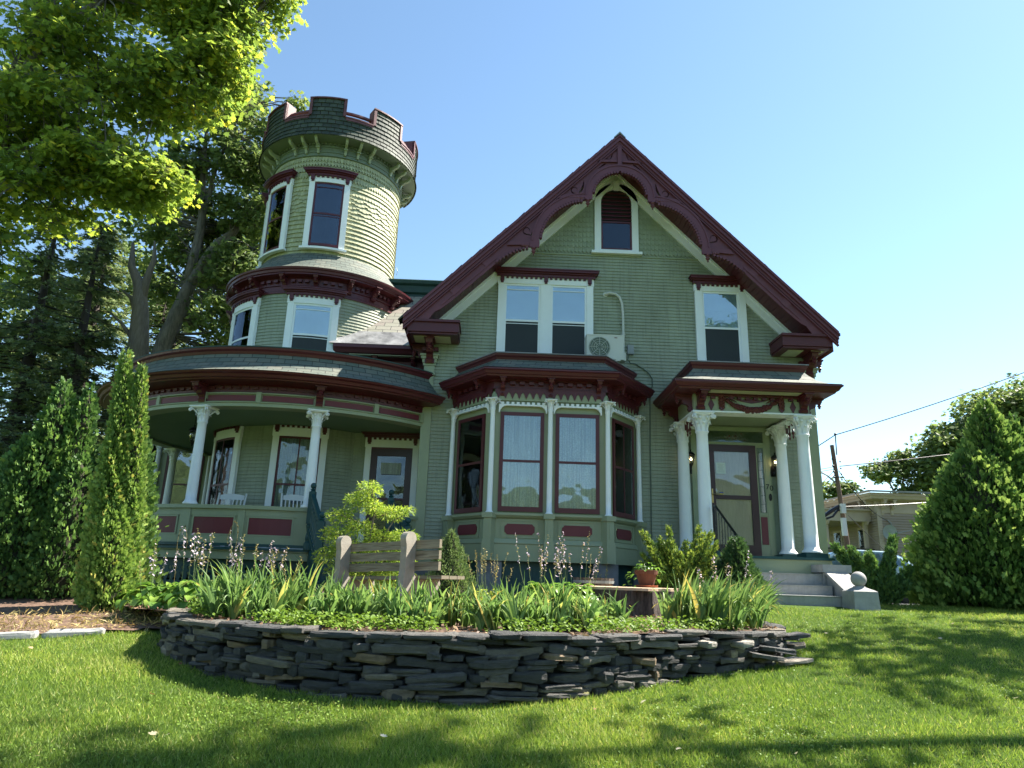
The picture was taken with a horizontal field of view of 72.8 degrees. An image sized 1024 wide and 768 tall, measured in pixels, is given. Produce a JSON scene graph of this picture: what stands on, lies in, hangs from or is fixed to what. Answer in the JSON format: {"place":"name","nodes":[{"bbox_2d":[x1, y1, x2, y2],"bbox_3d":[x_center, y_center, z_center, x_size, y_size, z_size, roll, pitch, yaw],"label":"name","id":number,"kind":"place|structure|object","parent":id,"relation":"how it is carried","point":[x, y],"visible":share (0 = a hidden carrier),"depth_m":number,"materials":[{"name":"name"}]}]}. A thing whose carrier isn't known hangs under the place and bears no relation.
{"place":"outdoors","nodes":[
{"label":"outdoors","id":0,"kind":"place"},
{"bbox_2d":[125,583,777,636],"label":"mulched ground","id":1,"kind":"structure","parent":0,"point":[444,629],"depth_m":6.20,"materials":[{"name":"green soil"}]},
{"bbox_2d":[158,526,239,608],"bbox_3d":[-3.486,2.092,7.815,0.845,0.947,0.712,2,-16,-1],"label":"hosta","id":2,"kind":"object","parent":1,"relation":"on","point":[181,588],"visible":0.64,"depth_m":7.64,"materials":[{"name":"green plant"}]},
{"bbox_2d":[183,559,252,614],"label":"iris clump","id":3,"kind":"object","parent":1,"relation":"on","point":[218,583],"visible":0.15,"depth_m":6.83,"materials":[{"name":"green plant"}]},
{"bbox_2d":[191,565,275,618],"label":"iris clump","id":4,"kind":"object","parent":1,"relation":"on","point":[212,596],"visible":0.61,"depth_m":6.48,"materials":[{"name":"green plant"}]},
{"bbox_2d":[224,554,290,615],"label":"iris clump","id":5,"kind":"object","parent":1,"relation":"on","point":[253,583],"visible":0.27,"depth_m":6.67,"materials":[{"name":"green plant"}]},
{"bbox_2d":[229,530,288,583],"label":"flowers","id":6,"kind":"object","parent":1,"relation":"on","point":[266,558],"visible":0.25,"depth_m":8.21,"materials":[{"name":"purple plant"}]},
{"bbox_2d":[221,578,307,621],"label":"iris clump","id":7,"kind":"object","parent":1,"relation":"on","point":[260,602],"visible":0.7,"depth_m":6.32,"materials":[{"name":"green plant"}]},
{"bbox_2d":[252,554,322,617],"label":"iris clump","id":8,"kind":"object","parent":1,"relation":"on","point":[303,598],"visible":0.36,"depth_m":6.70,"materials":[{"name":"green plant"}]},
{"bbox_2d":[303,566,377,618],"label":"iris clump","id":9,"kind":"object","parent":1,"relation":"on","point":[330,587],"visible":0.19,"depth_m":6.39,"materials":[{"name":"green plant"}]},
{"bbox_2d":[301,578,387,624],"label":"iris clump","id":10,"kind":"object","parent":1,"relation":"on","point":[344,604],"visible":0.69,"depth_m":6.05,"materials":[{"name":"green plant"}]},
{"bbox_2d":[327,574,403,624],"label":"iris clump","id":11,"kind":"object","parent":1,"relation":"on","point":[356,595],"visible":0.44,"depth_m":6.16,"materials":[{"name":"green plant"}]},
{"bbox_2d":[312,479,421,598],"bbox_3d":[-2.072,2.308,10.160,1.730,1.861,0.695,2,-16,-1],"label":"golden cypress","id":12,"kind":"object","parent":1,"relation":"on","point":[362,503],"visible":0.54,"depth_m":10.21,"materials":[{"name":"green plant"}]},
{"bbox_2d":[357,572,403,620],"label":"iris clump","id":13,"kind":"object","parent":1,"relation":"on","point":[376,591],"visible":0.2,"depth_m":6.68,"materials":[{"name":"green plant"}]},
{"bbox_2d":[379,575,412,616],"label":"iris clump","id":14,"kind":"object","parent":1,"relation":"on","point":[397,593],"visible":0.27,"depth_m":6.26,"materials":[{"name":"green plant"}]},
{"bbox_2d":[332,531,464,603],"bbox_3d":[-1.503,2.317,8.489,1.839,0.974,0.740,-10,-19,37],"label":"garden bench","id":15,"kind":"object","parent":1,"relation":"on","point":[408,544],"visible":0.84,"depth_m":8.39,"materials":[{"name":"brown wood"}]},
{"bbox_2d":[380,588,453,626],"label":"iris clump","id":16,"kind":"object","parent":1,"relation":"on","point":[423,610],"visible":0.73,"depth_m":5.82,"materials":[{"name":"green plant"}]},
{"bbox_2d":[400,576,477,627],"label":"iris clump","id":17,"kind":"object","parent":1,"relation":"on","point":[449,616],"visible":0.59,"depth_m":6.20,"materials":[{"name":"green plant"}]},
{"bbox_2d":[420,528,480,601],"bbox_3d":[-0.954,2.732,10.259,1.080,1.204,1.026,2,-16,-1],"label":"dwarf spruce","id":18,"kind":"object","parent":1,"relation":"on","point":[452,559],"visible":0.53,"depth_m":10.09,"materials":[{"name":"green plant"}]},
{"bbox_2d":[439,584,490,627],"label":"iris clump","id":19,"kind":"object","parent":1,"relation":"on","point":[468,618],"visible":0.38,"depth_m":6.27,"materials":[{"name":"green plant"}]},
{"bbox_2d":[186,598,763,633],"bbox_3d":[-0.326,2.202,6.540,6.078,0.154,2.202,2,-16,-1],"label":"ground cover","id":20,"kind":"object","parent":1,"relation":"on","point":[197,609],"visible":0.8,"depth_m":5.88,"materials":[{"name":"green plant"}]},
{"bbox_2d":[468,548,513,599],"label":"flower spikes","id":21,"kind":"object","parent":1,"relation":"on","point":[484,564],"visible":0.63,"depth_m":9.73,"materials":[{"name":"purple plant"}]},
{"bbox_2d":[453,581,534,631],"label":"iris clump","id":22,"kind":"object","parent":1,"relation":"on","point":[503,609],"visible":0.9,"depth_m":5.91,"materials":[{"name":"green plant"}]},
{"bbox_2d":[472,578,521,625],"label":"iris clump","id":23,"kind":"object","parent":1,"relation":"on","point":[503,591],"visible":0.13,"depth_m":6.81,"materials":[{"name":"green plant"}]},
{"bbox_2d":[515,532,561,602],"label":"hosta","id":24,"kind":"object","parent":1,"relation":"on","point":[534,585],"visible":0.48,"depth_m":9.32,"materials":[{"name":"green plant"}]},
{"bbox_2d":[508,583,573,631],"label":"iris clump","id":25,"kind":"object","parent":1,"relation":"on","point":[545,611],"visible":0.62,"depth_m":6.05,"materials":[{"name":"green plant"}]},
{"bbox_2d":[519,569,590,629],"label":"iris clump","id":26,"kind":"object","parent":1,"relation":"on","point":[549,588],"visible":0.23,"depth_m":6.34,"materials":[{"name":"green plant"}]},
{"bbox_2d":[544,584,602,630],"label":"iris clump","id":27,"kind":"object","parent":1,"relation":"on","point":[589,611],"visible":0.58,"depth_m":6.26,"materials":[{"name":"green plant"}]},
{"bbox_2d":[555,531,602,604],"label":"hosta","id":28,"kind":"object","parent":1,"relation":"on","point":[586,587],"visible":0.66,"depth_m":9.37,"materials":[{"name":"green plant"}]},
{"bbox_2d":[569,580,614,627],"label":"iris clump","id":29,"kind":"object","parent":1,"relation":"on","point":[601,609],"visible":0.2,"depth_m":6.57,"materials":[{"name":"green plant"}]},
{"bbox_2d":[573,577,614,585],"bbox_3d":[1.270,3.249,10.819,0.656,0.440,0.656,2,-16,-1],"label":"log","id":30,"kind":"object","parent":1,"relation":"on","point":[603,581],"visible":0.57,"depth_m":10.60,"materials":[{"name":"grey wood"}]},
{"bbox_2d":[588,586,636,628],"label":"iris clump","id":31,"kind":"object","parent":1,"relation":"on","point":[615,610],"visible":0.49,"depth_m":6.74,"materials":[{"name":"green plant"}]},
{"bbox_2d":[575,585,677,616],"bbox_3d":[1.728,3.153,9.928,1.888,0.477,1.847,2,-16,-1],"label":"tree stump","id":32,"kind":"object","parent":1,"relation":"on","point":[645,599],"visible":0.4,"depth_m":9.21,"materials":[{"name":"brown wood"}]},
{"bbox_2d":[623,562,663,587],"bbox_3d":[1.939,2.813,10.193,0.602,0.387,0.574,2,-16,-1],"label":"terracotta pot","id":33,"kind":"object","parent":32,"relation":"on","point":[646,578],"visible":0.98,"depth_m":10.03,"materials":[{"name":"orange ceramic"}]},
{"bbox_2d":[638,524,719,589],"bbox_3d":[2.609,2.797,10.815,1.285,1.274,0.780,2,-16,-1],"label":"juniper bush","id":34,"kind":"object","parent":1,"relation":"on","point":[667,557],"visible":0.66,"depth_m":10.72,"materials":[{"name":"green plant"}]},
{"bbox_2d":[650,568,724,625],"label":"iris clump","id":35,"kind":"object","parent":1,"relation":"on","point":[681,604],"visible":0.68,"depth_m":7.38,"materials":[{"name":"green plant"}]},
{"bbox_2d":[687,575,725,622],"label":"iris clump","id":36,"kind":"object","parent":1,"relation":"on","point":[703,584],"visible":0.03,"depth_m":7.82,"materials":[{"name":"green plant"}]},
{"bbox_2d":[695,550,748,583],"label":"hosta","id":37,"kind":"object","parent":1,"relation":"on","point":[724,572],"visible":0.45,"depth_m":9.01,"materials":[{"name":"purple plant"}]},
{"bbox_2d":[683,569,766,630],"bbox_3d":[2.200,2.155,6.986,0.668,0.615,0.852,14,-20,-38],"label":"iris clump","id":38,"kind":"object","parent":1,"relation":"on","point":[715,604],"visible":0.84,"depth_m":6.96,"materials":[{"name":"green plant"}]},
{"bbox_2d":[694,571,778,626],"bbox_3d":[2.512,2.354,7.618,0.924,0.586,0.587,2,-16,-1],"label":"iris clump","id":39,"kind":"object","parent":1,"relation":"on","point":[759,588],"visible":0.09,"depth_m":7.71,"materials":[{"name":"green plant"}]},
{"bbox_2d":[728,574,783,630],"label":"iris clump","id":40,"kind":"object","parent":1,"relation":"on","point":[763,607],"visible":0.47,"depth_m":7.12,"materials":[{"name":"green plant"}]},
{"bbox_2d":[731,575,787,624],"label":"iris clump","id":41,"kind":"object","parent":1,"relation":"on","point":[767,612],"visible":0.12,"depth_m":7.82,"materials":[{"name":"green plant"}]},
{"bbox_2d":[742,577,787,618],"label":"iris clump","id":42,"kind":"object","parent":1,"relation":"on","point":[770,592],"visible":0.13,"depth_m":8.11,"materials":[{"name":"green plant"}]},
{"bbox_2d":[0,574,1023,767],"bbox_3d":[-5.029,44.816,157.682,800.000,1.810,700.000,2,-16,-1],"label":"lawn","id":43,"kind":"structure","parent":0,"point":[154,630],"depth_m":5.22,"materials":[{"name":"green plant"}]},
{"bbox_2d":[0,199,105,456],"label":"spruce tree","id":44,"kind":"object","parent":43,"relation":"on","point":[48,263],"visible":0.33,"depth_m":23.68,"materials":[{"name":"green plant"}]},
{"bbox_2d":[0,220,129,458],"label":"spruce tree","id":45,"kind":"object","parent":43,"relation":"on","point":[77,357],"visible":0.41,"depth_m":22.76,"materials":[{"name":"green plant"}]},
{"bbox_2d":[0,221,132,438],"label":"spruce tree","id":46,"kind":"object","parent":43,"relation":"on","point":[111,302],"visible":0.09,"depth_m":28.28,"materials":[{"name":"green plant"}]},
{"bbox_2d":[0,596,189,633],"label":"bare soil strip","id":47,"kind":"object","parent":43,"relation":"on","point":[8,605],"visible":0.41,"depth_m":7.89,"materials":[{"name":"brown soil"}]},
{"bbox_2d":[0,630,38,640],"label":"edging stone","id":48,"kind":"object","parent":47,"relation":"on","point":[20,635],"visible":0.89,"depth_m":6.76,"materials":[{"name":"grey stone"}]},
{"bbox_2d":[0,376,101,599],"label":"arborvitae","id":49,"kind":"object","parent":47,"relation":"on","point":[47,467],"visible":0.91,"depth_m":9.22,"materials":[{"name":"green plant"}]},
{"bbox_2d":[41,628,105,638],"bbox_3d":[-4.412,2.515,7.001,0.545,0.115,0.159,9,-17,-25],"label":"edging stone","id":50,"kind":"object","parent":47,"relation":"on","point":[67,632],"visible":0.86,"depth_m":6.96,"materials":[{"name":"grey stone"}]},
{"bbox_2d":[0,605,165,631],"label":"dry straw","id":51,"kind":"object","parent":47,"relation":"on","point":[159,615],"visible":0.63,"depth_m":7.46,"materials":[{"name":"beige plant"}]},
{"bbox_2d":[70,347,150,611],"bbox_3d":[-4.858,1.199,8.798,0.916,3.512,0.740,-7,-18,29],"label":"arborvitae","id":52,"kind":"object","parent":47,"relation":"on","point":[106,565],"visible":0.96,"depth_m":8.66,"materials":[{"name":"green plant"}]},
{"bbox_2d":[88,610,161,623],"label":"weedy grass","id":53,"kind":"structure","parent":47,"relation":"on","point":[129,617],"depth_m":7.72,"materials":[{"name":"plant"}]},
{"bbox_2d":[106,589,156,612],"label":"hosta","id":54,"kind":"object","parent":47,"relation":"on","point":[117,602],"visible":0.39,"depth_m":8.14,"materials":[{"name":"green plant"}]},
{"bbox_2d":[119,539,195,612],"bbox_3d":[-3.995,2.217,7.990,0.894,0.823,0.764,2,-16,-1],"label":"hosta","id":55,"kind":"object","parent":47,"relation":"on","point":[146,588],"visible":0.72,"depth_m":7.81,"materials":[{"name":"green plant"}]},
{"bbox_2d":[0,235,218,421],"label":"leafy tree","id":56,"kind":"object","parent":43,"relation":"on","point":[5,313],"visible":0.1,"depth_m":30.55,"materials":[{"name":"green plant"}]},
{"bbox_2d":[69,431,168,596],"bbox_3d":[-5.657,1.768,9.814,1.715,2.732,1.262,2,-16,-1],"label":"arborvitae","id":57,"kind":"object","parent":43,"relation":"on","point":[152,497],"visible":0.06,"depth_m":9.84,"materials":[{"name":"green plant"}]},
{"bbox_2d":[109,241,156,359],"bbox_3d":[-13.212,0.500,23.305,1.655,11.707,0.776,2,-16,-1],"label":"dead tree","id":58,"kind":"object","parent":43,"relation":"on","point":[137,332],"visible":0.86,"depth_m":24.01,"materials":[{"name":"brown wood"}]},
{"bbox_2d":[96,292,180,443],"bbox_3d":[-13.846,1.611,26.059,5.921,11.006,5.565,2,-16,-1],"label":"spruce tree","id":59,"kind":"object","parent":43,"relation":"on","point":[159,318],"visible":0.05,"depth_m":27.04,"materials":[{"name":"green plant"}]},
{"bbox_2d":[104,323,189,470],"bbox_3d":[-12.526,2.087,24.630,5.008,9.407,4.780,2,-16,-1],"label":"spruce tree","id":60,"kind":"object","parent":43,"relation":"on","point":[183,327],"visible":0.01,"depth_m":25.21,"materials":[{"name":"green plant"}]},
{"bbox_2d":[0,0,308,283],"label":"maple tree","id":61,"kind":"object","parent":43,"relation":"on","point":[213,42],"visible":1,"depth_m":17.73,"materials":[{"name":"green plant"}]},
{"bbox_2d":[110,64,309,352],"bbox_3d":[-11.426,-3.009,25.048,8.149,19.552,4.908,2,-16,-1],"label":"maple tree","id":62,"kind":"object","parent":43,"relation":"on","point":[224,255],"visible":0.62,"depth_m":25.07,"materials":[{"name":"green plant"}]},
{"bbox_2d":[96,96,843,592],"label":"victorian house","id":63,"kind":"structure","parent":43,"relation":"on","point":[480,402],"depth_m":14.36,"materials":[{"name":"green paint"}]},
{"bbox_2d":[189,417,196,445],"bbox_3d":[-6.442,0.957,14.064,0.207,0.613,0.207,2,-16,-1],"label":"hanging lantern","id":64,"kind":"object","parent":63,"relation":"hanging from","point":[193,429],"visible":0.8,"depth_m":13.99,"materials":[{"name":"black metal"}]},
{"bbox_2d":[199,425,243,546],"bbox_3d":[-6.335,2.135,14.908,1.458,2.735,0.302,-11,-20,39],"label":"window","id":65,"kind":"structure","parent":63,"relation":"in","point":[227,440],"depth_m":14.95,"materials":[{"name":"white paint"}]},
{"bbox_2d":[200,493,246,546],"bbox_3d":[-5.706,2.671,13.697,0.589,1.117,0.922,2,-16,-1],"label":"rocking chair","id":66,"kind":"object","parent":63,"relation":"on","point":[233,497],"visible":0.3,"depth_m":14.14,"materials":[{"name":"white paint"}]},
{"bbox_2d":[227,288,264,345],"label":"window","id":67,"kind":"structure","parent":63,"relation":"in","point":[245,305],"depth_m":15.80,"materials":[{"name":"white paint"}]},
{"bbox_2d":[256,192,268,268],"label":"window","id":68,"kind":"structure","parent":63,"relation":"in","point":[265,196],"depth_m":17.94,"materials":[{"name":"white paint"}]},
{"bbox_2d":[258,168,297,261],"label":"window","id":69,"kind":"structure","parent":63,"relation":"in","point":[279,186],"depth_m":16.93,"materials":[{"name":"white paint"}]},
{"bbox_2d":[277,493,303,548],"bbox_3d":[-4.223,2.672,13.534,0.580,1.117,0.906,8,-17,-22],"label":"rocking chair","id":70,"kind":"object","parent":63,"relation":"on","point":[293,498],"visible":0.2,"depth_m":13.92,"materials":[{"name":"white paint"}]},
{"bbox_2d":[257,424,330,549],"bbox_3d":[-4.507,2.057,14.421,1.458,2.735,0.302,5,-16,-10],"label":"window","id":71,"kind":"structure","parent":63,"relation":"in","point":[290,447],"depth_m":14.57,"materials":[{"name":"white paint"}]},
{"bbox_2d":[281,285,347,375],"bbox_3d":[-4.445,-1.148,15.303,1.458,2.025,0.302,4,-16,-9],"label":"window","id":72,"kind":"structure","parent":63,"relation":"in","point":[312,315],"depth_m":15.44,"materials":[{"name":"glass"}]},
{"bbox_2d":[299,166,358,253],"bbox_3d":[-4.422,-4.175,16.592,1.312,2.085,0.300,4,-16,-9],"label":"window","id":73,"kind":"structure","parent":63,"relation":"in","point":[326,215],"depth_m":16.65,"materials":[{"name":"white paint"}]},
{"bbox_2d":[358,431,419,552],"bbox_3d":[-2.646,2.302,14.889,1.400,2.645,0.225,2,-16,-1],"label":"porch door","id":74,"kind":"structure","parent":63,"relation":"in","point":[391,458],"depth_m":15.07,"materials":[{"name":"white paint"}]},
{"bbox_2d":[439,367,654,592],"bbox_3d":[0.668,2.075,13.371,4.450,4.390,1.889,2,-16,-1],"label":"bay window","id":75,"kind":"structure","parent":63,"relation":"in","point":[519,496],"depth_m":13.08,"materials":[{"name":"green paint"}]},
{"bbox_2d":[495,266,599,370],"bbox_3d":[0.715,-1.367,14.816,2.300,2.295,0.225,2,-16,-1],"label":"window","id":76,"kind":"structure","parent":63,"relation":"in","point":[541,310],"depth_m":14.95,"materials":[{"name":"white paint"}]},
{"bbox_2d":[584,292,625,363],"bbox_3d":[1.970,-1.233,14.508,0.935,1.803,0.822,2,-16,-1],"label":"ac condenser","id":77,"kind":"object","parent":63,"relation":"attached to","point":[612,346],"visible":0.92,"depth_m":13.98,"materials":[{"name":"white plastic"}]},
{"bbox_2d":[591,180,642,255],"bbox_3d":[2.343,-3.738,15.582,1.120,1.810,0.110,2,-16,-1],"label":"attic window","id":78,"kind":"structure","parent":63,"relation":"in","point":[615,211],"depth_m":15.57,"materials":[{"name":"white paint"}]},
{"bbox_2d":[627,354,652,537],"bbox_3d":[2.646,1.454,14.173,0.544,4.333,0.045,3,-16,-4],"label":"electrical conduit","id":79,"kind":"object","parent":63,"relation":"attached to","point":[650,440],"visible":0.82,"depth_m":14.27,"materials":[{"name":"metal"}]},
{"bbox_2d":[689,450,694,473],"bbox_3d":[3.615,1.568,14.057,0.180,0.470,0.240,2,-16,-1],"label":"wall lantern","id":80,"kind":"object","parent":63,"relation":"attached to","point":[691,454],"depth_m":13.99,"materials":[{"name":"black metal"}]},
{"bbox_2d":[688,274,749,361],"bbox_3d":[4.516,-1.226,14.897,1.350,2.295,0.225,2,-16,-1],"label":"window","id":81,"kind":"structure","parent":63,"relation":"in","point":[721,328],"depth_m":15.01,"materials":[{"name":"white paint"}]},
{"bbox_2d":[690,426,776,555],"bbox_3d":[4.544,2.167,14.045,1.800,2.635,0.061,2,-16,-1],"label":"front door","id":82,"kind":"structure","parent":63,"relation":"in","point":[736,480],"depth_m":14.07,"materials":[{"name":"green paint"}]},
{"bbox_2d":[708,444,761,555],"bbox_3d":[4.468,2.325,13.940,0.985,2.240,0.094,2,-16,-1],"label":"storm door","id":83,"kind":"structure","parent":63,"relation":"in","point":[756,549],"depth_m":14.00,"materials":[{"name":"red paint"}]},
{"bbox_2d":[770,453,776,476],"bbox_3d":[5.333,1.631,14.094,0.180,0.470,0.240,2,-16,-1],"label":"wall lantern","id":84,"kind":"object","parent":63,"relation":"attached to","point":[773,471],"depth_m":14.09,"materials":[{"name":"black metal"}]},
{"bbox_2d":[154,608,813,705],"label":"stone retaining wall","id":85,"kind":"structure","parent":43,"relation":"on","point":[493,667],"depth_m":5.45,"materials":[{"name":"stone"}]},
{"bbox_2d":[0,603,1023,767],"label":"clover patch","id":86,"kind":"object","parent":43,"relation":"on","point":[322,730],"visible":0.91,"depth_m":4.77,"materials":[{"name":"green plant"}]},
{"bbox_2d":[712,505,747,554],"bbox_3d":[3.652,2.785,11.611,0.044,1.659,1.663,2,-16,-1],"label":"iron handrail","id":87,"kind":"object","parent":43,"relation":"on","point":[725,520],"visible":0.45,"depth_m":12.12,"materials":[{"name":"black metal"}]},
{"bbox_2d":[707,535,777,609],"bbox_3d":[3.390,2.889,10.454,1.011,1.250,0.939,10,-17,-26],"label":"dark shrub","id":88,"kind":"object","parent":43,"relation":"on","point":[734,553],"visible":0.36,"depth_m":10.39,"materials":[{"name":"green plant"}]},
{"bbox_2d":[706,561,854,606],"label":"granite steps","id":89,"kind":"structure","parent":43,"relation":"on","point":[824,585],"depth_m":11.55,"materials":[{"name":"grey stone"}]},
{"bbox_2d":[821,433,849,549],"bbox_3d":[13.357,5.705,29.891,2.469,7.395,0.460,2,-16,-1],"label":"utility pole","id":90,"kind":"object","parent":43,"relation":"on","point":[841,506],"visible":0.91,"depth_m":29.98,"materials":[{"name":"brown wood"}]},
{"bbox_2d":[839,454,949,466],"bbox_3d":[22.850,2.503,30.599,16.880,2.740,0.040,1,-16,2],"label":"overhead wire","id":91,"kind":"object","parent":90,"relation":"attached to","point":[893,460],"visible":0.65,"depth_m":30.49,"materials":[{"name":"black metal"}]},
{"bbox_2d":[837,372,1023,434],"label":"overhead wire","id":92,"kind":"object","parent":90,"relation":"attached to","point":[931,404],"visible":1,"depth_m":30.81,"materials":[{"name":"black metal"}]},
{"bbox_2d":[822,477,865,501],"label":"tree","id":93,"kind":"object","parent":43,"relation":"on","point":[831,491],"visible":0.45,"depth_m":62.16,"materials":[{"name":"green plant"}]},
{"bbox_2d":[842,572,880,610],"bbox_3d":[5.479,3.297,10.939,0.410,0.663,0.410,2,-16,-1],"label":"ball post","id":94,"kind":"object","parent":43,"relation":"on","point":[859,595],"visible":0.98,"depth_m":10.77,"materials":[{"name":"grey concrete"}]},
{"bbox_2d":[829,532,915,604],"bbox_3d":[6.314,3.213,12.031,1.541,1.349,0.551,2,-16,-1],"label":"yew shrub","id":95,"kind":"object","parent":43,"relation":"on","point":[888,582],"visible":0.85,"depth_m":11.94,"materials":[{"name":"green plant"}]},
{"bbox_2d":[824,490,932,557],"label":"neighbour house","id":96,"kind":"structure","parent":43,"relation":"on","point":[869,522],"depth_m":36.22,"materials":[{"name":"brown wood"}]},
{"bbox_2d":[833,531,842,545],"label":"window","id":97,"kind":"structure","parent":96,"relation":"in","point":[835,537],"depth_m":39.95,"materials":[{"name":"grey glass"}]},
{"bbox_2d":[857,528,864,548],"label":"window","id":98,"kind":"structure","parent":96,"relation":"in","point":[860,533],"depth_m":37.53,"materials":[{"name":"grey glass"}]},
{"bbox_2d":[883,520,910,541],"bbox_3d":[19.520,7.851,35.316,1.116,1.921,0.878,2,-16,-1],"label":"satellite dish","id":99,"kind":"object","parent":96,"relation":"attached to","point":[887,529],"visible":0.64,"depth_m":35.48,"materials":[{"name":"grey metal"}]},
{"bbox_2d":[857,448,932,493],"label":"slender tree","id":100,"kind":"object","parent":43,"relation":"on","point":[887,472],"visible":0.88,"depth_m":60.75,"materials":[{"name":"green plant"}]},
{"bbox_2d":[899,398,1023,610],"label":"tall thuja","id":101,"kind":"object","parent":43,"relation":"on","point":[965,548],"visible":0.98,"depth_m":11.89,"materials":[{"name":"green plant"}]},
{"bbox_2d":[904,371,1023,493],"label":"dark tree","id":102,"kind":"object","parent":43,"relation":"on","point":[943,438],"visible":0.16,"depth_m":60.33,"materials":[{"name":"green plant"}]},
{"bbox_2d":[0,0,1023,501],"label":"sky","id":103,"kind":"structure","parent":0,"point":[869,154],"materials":[{"name":"blue"}]},
{"label":"driveway","id":104,"kind":"structure","parent":0,"visible":0},
{"bbox_2d":[829,550,913,603],"bbox_3d":[10.715,6.073,22.015,4.471,1.552,1.760,-1,-16,10],"label":"parked car","id":105,"kind":"object","parent":104,"relation":"on","point":[878,555],"depth_m":21.34,"materials":[{"name":"white paint"}]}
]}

